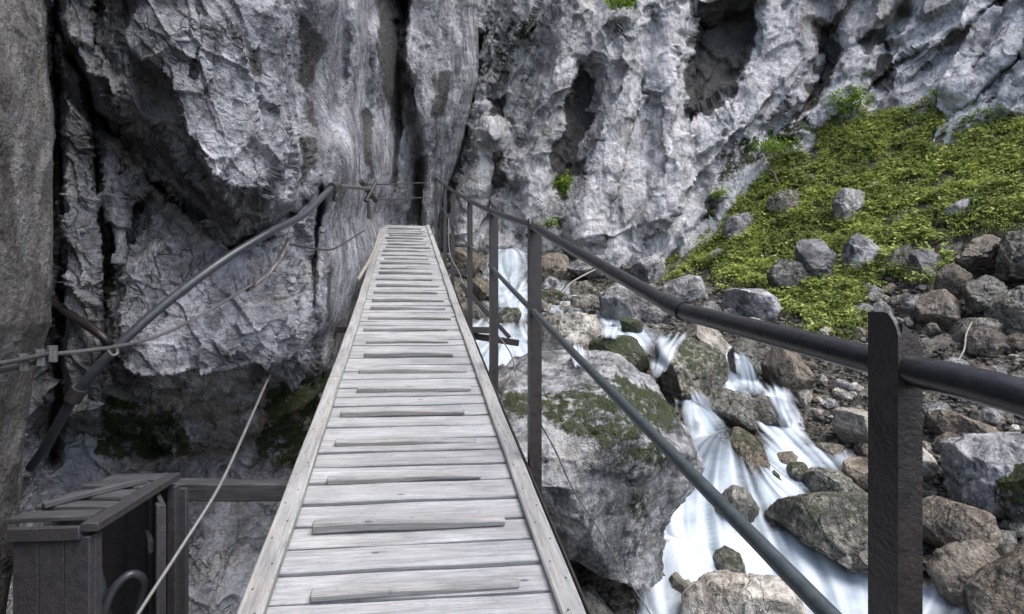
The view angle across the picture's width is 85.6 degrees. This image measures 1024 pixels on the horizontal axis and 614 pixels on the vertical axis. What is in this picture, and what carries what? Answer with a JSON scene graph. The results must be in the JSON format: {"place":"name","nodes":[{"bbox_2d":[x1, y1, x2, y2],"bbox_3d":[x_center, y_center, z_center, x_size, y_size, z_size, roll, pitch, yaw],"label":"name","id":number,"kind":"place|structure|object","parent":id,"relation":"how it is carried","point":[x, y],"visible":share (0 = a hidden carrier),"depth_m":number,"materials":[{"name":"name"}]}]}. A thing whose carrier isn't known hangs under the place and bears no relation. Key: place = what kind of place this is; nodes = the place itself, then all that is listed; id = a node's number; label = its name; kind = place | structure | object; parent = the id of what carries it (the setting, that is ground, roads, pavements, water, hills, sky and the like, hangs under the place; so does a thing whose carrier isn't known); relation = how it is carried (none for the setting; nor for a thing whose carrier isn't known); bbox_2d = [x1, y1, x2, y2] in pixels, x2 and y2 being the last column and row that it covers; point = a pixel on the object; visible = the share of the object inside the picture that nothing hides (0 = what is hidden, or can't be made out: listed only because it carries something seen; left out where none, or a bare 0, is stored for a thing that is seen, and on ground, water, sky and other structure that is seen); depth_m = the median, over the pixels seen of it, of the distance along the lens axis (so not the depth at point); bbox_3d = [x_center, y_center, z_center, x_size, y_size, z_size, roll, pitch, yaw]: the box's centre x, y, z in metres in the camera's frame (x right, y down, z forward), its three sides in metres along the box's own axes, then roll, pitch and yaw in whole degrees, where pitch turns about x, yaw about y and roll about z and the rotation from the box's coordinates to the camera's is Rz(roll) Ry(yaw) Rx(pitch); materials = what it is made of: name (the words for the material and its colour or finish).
{"place":"outdoors","nodes":[
{"label":"outdoors","id":0,"kind":"place"},
{"bbox_2d":[0,0,55,613],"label":"cliff buttress","id":1,"kind":"structure","parent":0,"point":[27,135],"depth_m":2.02,"materials":[{"name":"stone"}]},
{"bbox_2d":[8,473,188,613],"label":"utility box","id":2,"kind":"object","parent":1,"relation":"attached to","point":[114,527],"visible":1,"depth_m":2.23,"materials":[{"name":"wood"}]},
{"bbox_2d":[102,569,148,613],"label":"hose","id":3,"kind":"object","parent":2,"relation":"in","point":[141,577],"visible":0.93,"depth_m":2.30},
{"bbox_2d":[147,492,165,613],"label":"post","id":4,"kind":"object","parent":2,"relation":"in","point":[156,506],"depth_m":2.30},
{"bbox_2d":[6,0,479,613],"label":"cliff","id":5,"kind":"structure","parent":0,"point":[194,138],"depth_m":3.60,"materials":[{"name":"stone"}]},
{"bbox_2d":[51,295,118,363],"bbox_3d":[-2.532,0.121,3.258,0.627,0.427,0.177,0,0,23],"label":"old pipe","id":6,"kind":"object","parent":5,"relation":"on","point":[103,337],"visible":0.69,"depth_m":3.14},
{"bbox_2d":[0,238,290,373],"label":"hand cable","id":7,"kind":"object","parent":5,"relation":"attached to","point":[38,357],"visible":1,"depth_m":1.60,"materials":[{"name":"metal"}]},
{"bbox_2d":[25,179,377,471],"bbox_3d":[-1.614,-0.307,4.482,0.888,2.280,3.783,0,0,13],"label":"water pipe","id":8,"kind":"object","parent":5,"relation":"attached to","point":[75,394],"visible":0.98,"depth_m":2.82,"materials":[{"name":"metal"}]},
{"bbox_2d":[136,374,270,613],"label":"hanging rope","id":9,"kind":"object","parent":5,"relation":"hanging from","point":[166,570],"visible":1,"depth_m":2.38,"materials":[{"name":"metal"}]},
{"bbox_2d":[289,230,364,250],"bbox_3d":[-1.527,-0.648,5.005,0.136,0.468,2.609,0,0,-4],"label":"rope","id":10,"kind":"object","parent":5,"relation":"attached to","point":[301,246],"visible":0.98,"depth_m":4.21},
{"bbox_2d":[173,225,591,613],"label":"walkway","id":11,"kind":"structure","parent":5,"relation":"attached to","point":[409,486],"depth_m":2.57,"materials":[{"name":"grey wood"}]},
{"bbox_2d":[356,229,381,281],"bbox_3d":[-1.929,-0.757,7.602,0.071,0.914,2.026,0,0,-6],"label":"wooden edge board","id":12,"kind":"object","parent":11,"relation":"on","point":[363,270],"visible":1,"depth_m":7.37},
{"bbox_2d":[448,219,515,375],"bbox_3d":[-0.386,-0.310,5.958,0.103,1.749,3.043,0,0,-17],"label":"loose wire","id":13,"kind":"object","parent":11,"relation":"hanging from","point":[476,305],"visible":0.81,"depth_m":5.73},
{"bbox_2d":[434,146,1023,613],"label":"handrail","id":14,"kind":"object","parent":11,"relation":"attached to","point":[894,364],"visible":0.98,"depth_m":0.74,"materials":[{"name":"metal"}]},
{"bbox_2d":[528,400,650,613],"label":"loose wire","id":15,"kind":"object","parent":14,"relation":"hanging from","point":[590,516],"visible":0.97,"depth_m":3.22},
{"bbox_2d":[488,248,577,311],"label":"waterfall water","id":16,"kind":"structure","parent":0,"point":[511,265],"depth_m":16.37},
{"bbox_2d":[473,311,961,613],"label":"stream water","id":17,"kind":"structure","parent":0,"point":[698,531],"depth_m":6.26,"materials":[{"name":"liquid"}]},
{"bbox_2d":[604,321,619,337],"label":"cascade water","id":18,"kind":"structure","parent":17,"relation":"on","point":[611,328],"depth_m":9.26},
{"bbox_2d":[692,391,715,425],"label":"cascade water","id":19,"kind":"structure","parent":17,"relation":"on","point":[700,400],"depth_m":8.18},
{"bbox_2d":[735,354,756,385],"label":"cascade water","id":20,"kind":"structure","parent":17,"relation":"on","point":[744,367],"depth_m":9.10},
{"bbox_2d":[771,386,800,426],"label":"cascade water","id":21,"kind":"structure","parent":17,"relation":"on","point":[782,402],"depth_m":8.24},
{"bbox_2d":[761,346,815,400],"bbox_3d":[4.545,1.096,9.164,0.665,0.981,0.764,0,0,0],"label":"boulder","id":22,"kind":"object","parent":17,"relation":"on","point":[790,373],"visible":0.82,"depth_m":8.95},
{"bbox_2d":[438,0,1023,267],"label":"cliff","id":23,"kind":"structure","parent":0,"point":[644,120],"depth_m":17.12,"materials":[{"name":"stone"}]},
{"bbox_2d":[537,217,558,228],"bbox_3d":[1.031,-2.500,16.456,0.734,0.430,0.576,0,0,19],"label":"cliff plant","id":24,"kind":"object","parent":23,"relation":"attached to","point":[549,224],"visible":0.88,"depth_m":16.42,"materials":[{"name":"green plant"}]},
{"bbox_2d":[551,169,573,200],"bbox_3d":[1.539,-3.625,16.450,0.732,0.970,0.687,0,0,26],"label":"cliff plant","id":25,"kind":"object","parent":23,"relation":"attached to","point":[562,187],"visible":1,"depth_m":16.39,"materials":[{"name":"green plant"}]},
{"bbox_2d":[604,0,636,12],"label":"cliff plant","id":26,"kind":"object","parent":23,"relation":"attached to","point":[622,3],"visible":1,"depth_m":16.62,"materials":[{"name":"green plant"}]},
{"bbox_2d":[706,184,732,200],"bbox_3d":[6.112,-3.318,16.249,0.716,0.439,0.841,0,0,12],"label":"cliff plant","id":27,"kind":"object","parent":23,"relation":"attached to","point":[717,196],"visible":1,"depth_m":16.17,"materials":[{"name":"green plant"}]},
{"bbox_2d":[742,128,808,157],"bbox_3d":[7.650,-4.705,16.199,1.820,0.652,1.196,0,0,-24],"label":"shrub","id":28,"kind":"object","parent":23,"relation":"on","point":[770,148],"visible":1,"depth_m":16.19,"materials":[{"name":"green plant"}]},
{"bbox_2d":[439,102,1023,613],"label":"terrain","id":29,"kind":"structure","parent":0,"point":[957,246],"depth_m":11.14,"materials":[{"name":"plant"}]},
{"bbox_2d":[450,247,482,277],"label":"boulder","id":30,"kind":"object","parent":29,"relation":"on","point":[460,258],"visible":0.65,"depth_m":15.83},
{"bbox_2d":[463,304,486,324],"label":"boulder","id":31,"kind":"object","parent":29,"relation":"on","point":[477,315],"visible":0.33,"depth_m":11.63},
{"bbox_2d":[473,278,488,300],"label":"boulder","id":32,"kind":"object","parent":29,"relation":"on","point":[480,289],"visible":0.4,"depth_m":13.50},
{"bbox_2d":[498,284,509,306],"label":"cascade water","id":33,"kind":"structure","parent":29,"relation":"on","point":[503,299],"depth_m":13.38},
{"bbox_2d":[498,307,521,326],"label":"boulder","id":34,"kind":"object","parent":29,"relation":"on","point":[508,316],"visible":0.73,"depth_m":11.27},
{"bbox_2d":[542,288,566,303],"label":"boulder","id":35,"kind":"object","parent":29,"relation":"on","point":[549,295],"visible":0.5,"depth_m":13.18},
{"bbox_2d":[547,276,561,289],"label":"stone","id":36,"kind":"object","parent":29,"relation":"on","point":[553,282],"visible":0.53,"depth_m":15.05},
{"bbox_2d":[542,252,568,282],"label":"boulder","id":37,"kind":"object","parent":29,"relation":"on","point":[555,265],"visible":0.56,"depth_m":15.55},
{"bbox_2d":[557,302,573,312],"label":"stone","id":38,"kind":"object","parent":29,"relation":"on","point":[565,307],"visible":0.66,"depth_m":12.55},
{"bbox_2d":[542,311,601,350],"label":"boulder","id":39,"kind":"object","parent":29,"relation":"on","point":[580,329],"visible":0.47,"depth_m":9.38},
{"bbox_2d":[570,280,593,294],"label":"boulder","id":40,"kind":"object","parent":29,"relation":"on","point":[580,287],"visible":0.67,"depth_m":13.78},
{"bbox_2d":[570,293,600,314],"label":"stone","id":41,"kind":"object","parent":29,"relation":"on","point":[586,303],"visible":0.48,"depth_m":12.65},
{"bbox_2d":[566,254,607,279],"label":"boulder","id":42,"kind":"object","parent":29,"relation":"on","point":[578,267],"visible":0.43,"depth_m":15.41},
{"bbox_2d":[581,584,612,613],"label":"boulder","id":43,"kind":"object","parent":29,"relation":"on","point":[596,603],"visible":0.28,"depth_m":5.14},
{"bbox_2d":[498,349,704,590],"bbox_3d":[0.484,1.558,5.444,2.706,2.226,2.082,0,0,-42],"label":"boulder","id":44,"kind":"object","parent":29,"relation":"on","point":[633,487],"visible":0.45,"depth_m":4.76,"materials":[{"name":"stone"}]},
{"bbox_2d":[588,334,649,373],"bbox_3d":[1.877,0.856,9.289,0.906,0.821,0.877,0,0,-38],"label":"boulder","id":45,"kind":"object","parent":29,"relation":"on","point":[629,348],"visible":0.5,"depth_m":9.05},
{"bbox_2d":[598,282,652,320],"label":"boulder","id":46,"kind":"object","parent":29,"relation":"on","point":[617,300],"visible":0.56,"depth_m":11.62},
{"bbox_2d":[618,317,643,332],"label":"boulder","id":47,"kind":"object","parent":29,"relation":"on","point":[627,324],"visible":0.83,"depth_m":10.77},
{"bbox_2d":[628,254,665,283],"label":"boulder","id":48,"kind":"object","parent":29,"relation":"on","point":[648,269],"visible":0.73,"depth_m":14.89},
{"bbox_2d":[642,305,668,323],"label":"boulder","id":49,"kind":"object","parent":29,"relation":"on","point":[654,314],"visible":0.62,"depth_m":11.73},
{"bbox_2d":[653,337,681,370],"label":"cascade water","id":50,"kind":"structure","parent":29,"relation":"on","point":[666,349],"depth_m":8.56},
{"bbox_2d":[669,571,690,592],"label":"boulder","id":51,"kind":"object","parent":29,"relation":"on","point":[679,583],"visible":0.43,"depth_m":5.54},
{"bbox_2d":[662,274,709,300],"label":"boulder","id":52,"kind":"object","parent":29,"relation":"on","point":[688,287],"visible":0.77,"depth_m":13.35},
{"bbox_2d":[654,336,729,404],"bbox_3d":[2.946,1.054,8.847,1.233,1.176,0.879,0,0,-12],"label":"boulder","id":53,"kind":"object","parent":29,"relation":"on","point":[691,368],"visible":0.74,"depth_m":8.57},
{"bbox_2d":[679,324,731,353],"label":"boulder","id":54,"kind":"object","parent":29,"relation":"on","point":[713,337],"visible":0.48,"depth_m":9.91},
{"bbox_2d":[713,545,745,573],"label":"boulder","id":55,"kind":"object","parent":29,"relation":"on","point":[725,557],"visible":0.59,"depth_m":5.75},
{"bbox_2d":[702,386,757,431],"bbox_3d":[3.199,1.527,8.270,0.867,0.653,0.707,0,0,0],"label":"boulder","id":56,"kind":"object","parent":29,"relation":"on","point":[730,407],"visible":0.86,"depth_m":8.02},
{"bbox_2d":[714,484,759,522],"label":"boulder","id":57,"kind":"object","parent":29,"relation":"on","point":[741,500],"visible":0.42,"depth_m":6.23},
{"bbox_2d":[722,212,756,241],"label":"boulder","id":58,"kind":"object","parent":29,"relation":"on","point":[734,223],"visible":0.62,"depth_m":15.21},
{"bbox_2d":[727,337,760,379],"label":"boulder","id":59,"kind":"object","parent":29,"relation":"on","point":[749,349],"visible":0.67,"depth_m":9.24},
{"bbox_2d":[680,570,809,613],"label":"boulder","id":60,"kind":"object","parent":29,"relation":"on","point":[721,592],"visible":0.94,"depth_m":4.96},
{"bbox_2d":[723,427,769,489],"bbox_3d":[3.051,2.009,7.212,0.642,0.814,0.639,0,0,-32],"label":"boulder","id":61,"kind":"object","parent":29,"relation":"on","point":[748,451],"visible":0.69,"depth_m":6.99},
{"bbox_2d":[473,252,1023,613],"bbox_3d":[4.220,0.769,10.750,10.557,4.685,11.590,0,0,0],"label":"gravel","id":62,"kind":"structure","parent":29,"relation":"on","point":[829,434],"depth_m":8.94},
{"bbox_2d":[721,288,781,322],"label":"boulder","id":63,"kind":"object","parent":29,"relation":"on","point":[762,304],"visible":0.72,"depth_m":11.18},
{"bbox_2d":[752,395,787,428],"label":"boulder","id":64,"kind":"object","parent":29,"relation":"on","point":[766,411],"visible":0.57,"depth_m":8.19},
{"bbox_2d":[765,189,802,215],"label":"boulder","id":65,"kind":"object","parent":29,"relation":"on","point":[784,200],"visible":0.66,"depth_m":14.85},
{"bbox_2d":[777,451,797,464],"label":"boulder","id":66,"kind":"object","parent":29,"relation":"on","point":[786,457],"visible":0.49,"depth_m":7.35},
{"bbox_2d":[766,258,810,291],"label":"boulder","id":67,"kind":"object","parent":29,"relation":"on","point":[785,272],"visible":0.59,"depth_m":12.23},
{"bbox_2d":[786,461,807,489],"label":"boulder","id":68,"kind":"object","parent":29,"relation":"on","point":[796,470],"visible":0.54,"depth_m":7.04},
{"bbox_2d":[792,389,812,407],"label":"stone","id":69,"kind":"object","parent":29,"relation":"on","point":[802,398],"visible":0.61,"depth_m":8.87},
{"bbox_2d":[795,239,835,286],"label":"boulder","id":70,"kind":"object","parent":29,"relation":"on","point":[816,257],"visible":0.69,"depth_m":12.15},
{"bbox_2d":[764,491,867,573],"bbox_3d":[3.513,2.440,6.100,1.136,0.876,1.213,0,0,-44],"label":"boulder","id":71,"kind":"object","parent":29,"relation":"on","point":[833,525],"visible":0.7,"depth_m":5.76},
{"bbox_2d":[815,442,844,461],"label":"boulder","id":72,"kind":"object","parent":29,"relation":"on","point":[832,451],"visible":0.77,"depth_m":7.62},
{"bbox_2d":[804,466,865,492],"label":"boulder","id":73,"kind":"object","parent":29,"relation":"on","point":[818,479],"visible":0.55,"depth_m":6.71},
{"bbox_2d":[662,91,1023,340],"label":"undergrowth","id":74,"kind":"object","parent":29,"relation":"on","point":[976,188],"visible":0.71,"depth_m":13.47,"materials":[{"name":"green plant"}]},
{"bbox_2d":[832,388,856,400],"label":"stone","id":75,"kind":"object","parent":29,"relation":"on","point":[846,394],"visible":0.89,"depth_m":8.79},
{"bbox_2d":[832,379,856,391],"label":"stone","id":76,"kind":"object","parent":29,"relation":"on","point":[842,384],"visible":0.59,"depth_m":8.89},
{"bbox_2d":[821,74,872,124],"bbox_3d":[9.643,-5.918,15.832,1.294,1.468,1.022,0,0,0],"label":"shrub","id":77,"kind":"object","parent":29,"relation":"on","point":[853,98],"visible":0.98,"depth_m":15.84,"materials":[{"name":"green plant"}]},
{"bbox_2d":[831,188,864,225],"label":"boulder","id":78,"kind":"object","parent":29,"relation":"on","point":[846,201],"visible":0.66,"depth_m":13.46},
{"bbox_2d":[832,407,867,447],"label":"boulder","id":79,"kind":"object","parent":29,"relation":"on","point":[850,425],"visible":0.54,"depth_m":7.73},
{"bbox_2d":[841,457,867,492],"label":"boulder","id":80,"kind":"object","parent":29,"relation":"on","point":[855,469],"visible":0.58,"depth_m":6.87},
{"bbox_2d":[850,327,867,338],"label":"stone","id":81,"kind":"object","parent":29,"relation":"on","point":[860,330],"visible":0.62,"depth_m":10.08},
{"bbox_2d":[853,442,867,456],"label":"stone","id":82,"kind":"object","parent":29,"relation":"on","point":[860,449],"visible":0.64,"depth_m":7.64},
{"bbox_2d":[841,233,881,276],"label":"boulder","id":83,"kind":"object","parent":29,"relation":"on","point":[859,247],"visible":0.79,"depth_m":11.91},
{"bbox_2d":[852,303,872,315],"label":"stone","id":84,"kind":"object","parent":29,"relation":"on","point":[863,305],"visible":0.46,"depth_m":10.70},
{"bbox_2d":[863,292,888,305],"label":"stone","id":85,"kind":"object","parent":29,"relation":"on","point":[872,297],"visible":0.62,"depth_m":10.85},
{"bbox_2d":[871,304,894,316],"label":"stone","id":86,"kind":"object","parent":29,"relation":"on","point":[885,308],"visible":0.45,"depth_m":10.38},
{"bbox_2d":[884,295,903,307],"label":"stone","id":87,"kind":"object","parent":29,"relation":"on","point":[894,300],"visible":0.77,"depth_m":10.58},
{"bbox_2d":[887,245,912,276],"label":"boulder","id":88,"kind":"object","parent":29,"relation":"on","point":[901,254],"visible":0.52,"depth_m":11.28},
{"bbox_2d":[897,306,916,322],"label":"stone","id":89,"kind":"object","parent":29,"relation":"on","point":[900,313],"visible":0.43,"depth_m":10.11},
{"bbox_2d":[901,296,918,313],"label":"stone","id":90,"kind":"object","parent":29,"relation":"on","point":[907,307],"visible":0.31,"depth_m":10.01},
{"bbox_2d":[905,249,946,275],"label":"boulder","id":91,"kind":"object","parent":29,"relation":"on","point":[919,259],"visible":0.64,"depth_m":10.81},
{"bbox_2d":[919,322,941,336],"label":"stone","id":92,"kind":"object","parent":29,"relation":"on","point":[930,329],"visible":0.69,"depth_m":9.45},
{"bbox_2d":[923,447,938,480],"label":"boulder","id":93,"kind":"object","parent":29,"relation":"on","point":[930,468],"visible":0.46,"depth_m":6.73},
{"bbox_2d":[923,402,950,415],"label":"stone","id":94,"kind":"object","parent":29,"relation":"on","point":[928,408],"visible":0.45,"depth_m":7.73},
{"bbox_2d":[915,289,962,325],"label":"boulder","id":95,"kind":"object","parent":29,"relation":"on","point":[935,306],"visible":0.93,"depth_m":9.54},
{"bbox_2d":[926,409,963,434],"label":"stone","id":96,"kind":"object","parent":29,"relation":"on","point":[939,421],"visible":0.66,"depth_m":7.46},
{"bbox_2d":[931,431,960,452],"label":"stone","id":97,"kind":"object","parent":29,"relation":"on","point":[946,435],"visible":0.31,"depth_m":7.27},
{"bbox_2d":[933,262,973,299],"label":"boulder","id":98,"kind":"object","parent":29,"relation":"on","point":[953,278],"visible":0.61,"depth_m":9.91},
{"bbox_2d":[945,199,970,221],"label":"boulder","id":99,"kind":"object","parent":29,"relation":"on","point":[957,205],"visible":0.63,"depth_m":11.63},
{"bbox_2d":[923,495,1001,549],"bbox_3d":[4.578,2.287,5.697,0.544,0.584,0.768,0,0,-34],"label":"boulder","id":100,"kind":"object","parent":29,"relation":"on","point":[946,521],"visible":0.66,"depth_m":5.53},
{"bbox_2d":[925,538,1000,613],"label":"boulder","id":101,"kind":"object","parent":29,"relation":"on","point":[952,568],"visible":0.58,"depth_m":5.07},
{"bbox_2d":[948,317,1002,341],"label":"stone","id":102,"kind":"object","parent":29,"relation":"on","point":[958,330],"visible":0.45,"depth_m":9.05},
{"bbox_2d":[955,414,999,433],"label":"stone","id":103,"kind":"object","parent":29,"relation":"on","point":[970,425],"visible":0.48,"depth_m":7.26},
{"bbox_2d":[958,234,1000,273],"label":"boulder","id":104,"kind":"object","parent":29,"relation":"on","point":[979,254],"visible":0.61,"depth_m":10.16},
{"bbox_2d":[938,432,1023,522],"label":"boulder","id":105,"kind":"object","parent":29,"relation":"on","point":[974,467],"visible":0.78,"depth_m":5.99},
{"bbox_2d":[961,275,1008,317],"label":"boulder","id":106,"kind":"object","parent":29,"relation":"on","point":[980,293],"visible":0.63,"depth_m":9.32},
{"bbox_2d":[961,326,1012,358],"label":"stone","id":107,"kind":"object","parent":29,"relation":"on","point":[987,342],"visible":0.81,"depth_m":8.70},
{"bbox_2d":[969,409,1006,427],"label":"stone","id":108,"kind":"object","parent":29,"relation":"on","point":[980,415],"visible":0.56,"depth_m":7.44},
{"bbox_2d":[962,544,1023,613],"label":"boulder","id":109,"kind":"object","parent":29,"relation":"on","point":[996,586],"visible":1,"depth_m":4.53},
{"bbox_2d":[982,405,1004,424],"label":"stone","id":110,"kind":"object","parent":29,"relation":"on","point":[993,416],"visible":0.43,"depth_m":7.38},
{"bbox_2d":[983,285,1023,335],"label":"boulder","id":111,"kind":"object","parent":29,"relation":"on","point":[1006,309],"visible":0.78,"depth_m":8.74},
{"bbox_2d":[996,542,1014,555],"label":"stone","id":112,"kind":"object","parent":29,"relation":"on","point":[1002,549],"visible":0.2,"depth_m":5.29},
{"bbox_2d":[993,228,1023,283],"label":"boulder","id":113,"kind":"object","parent":29,"relation":"on","point":[1009,264],"visible":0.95,"depth_m":9.52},
{"bbox_2d":[1000,529,1017,546],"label":"stone","id":114,"kind":"object","parent":29,"relation":"on","point":[1007,536],"visible":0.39,"depth_m":5.54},
{"bbox_2d":[995,463,1023,521],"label":"boulder","id":115,"kind":"object","parent":29,"relation":"on","point":[1009,494],"visible":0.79,"depth_m":5.62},
{"bbox_2d":[1000,519,1023,537],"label":"stone","id":116,"kind":"object","parent":29,"relation":"on","point":[1017,527],"visible":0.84,"depth_m":5.65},
{"bbox_2d":[1007,333,1023,353],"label":"stone","id":117,"kind":"object","parent":29,"relation":"on","point":[1015,341],"visible":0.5,"depth_m":8.53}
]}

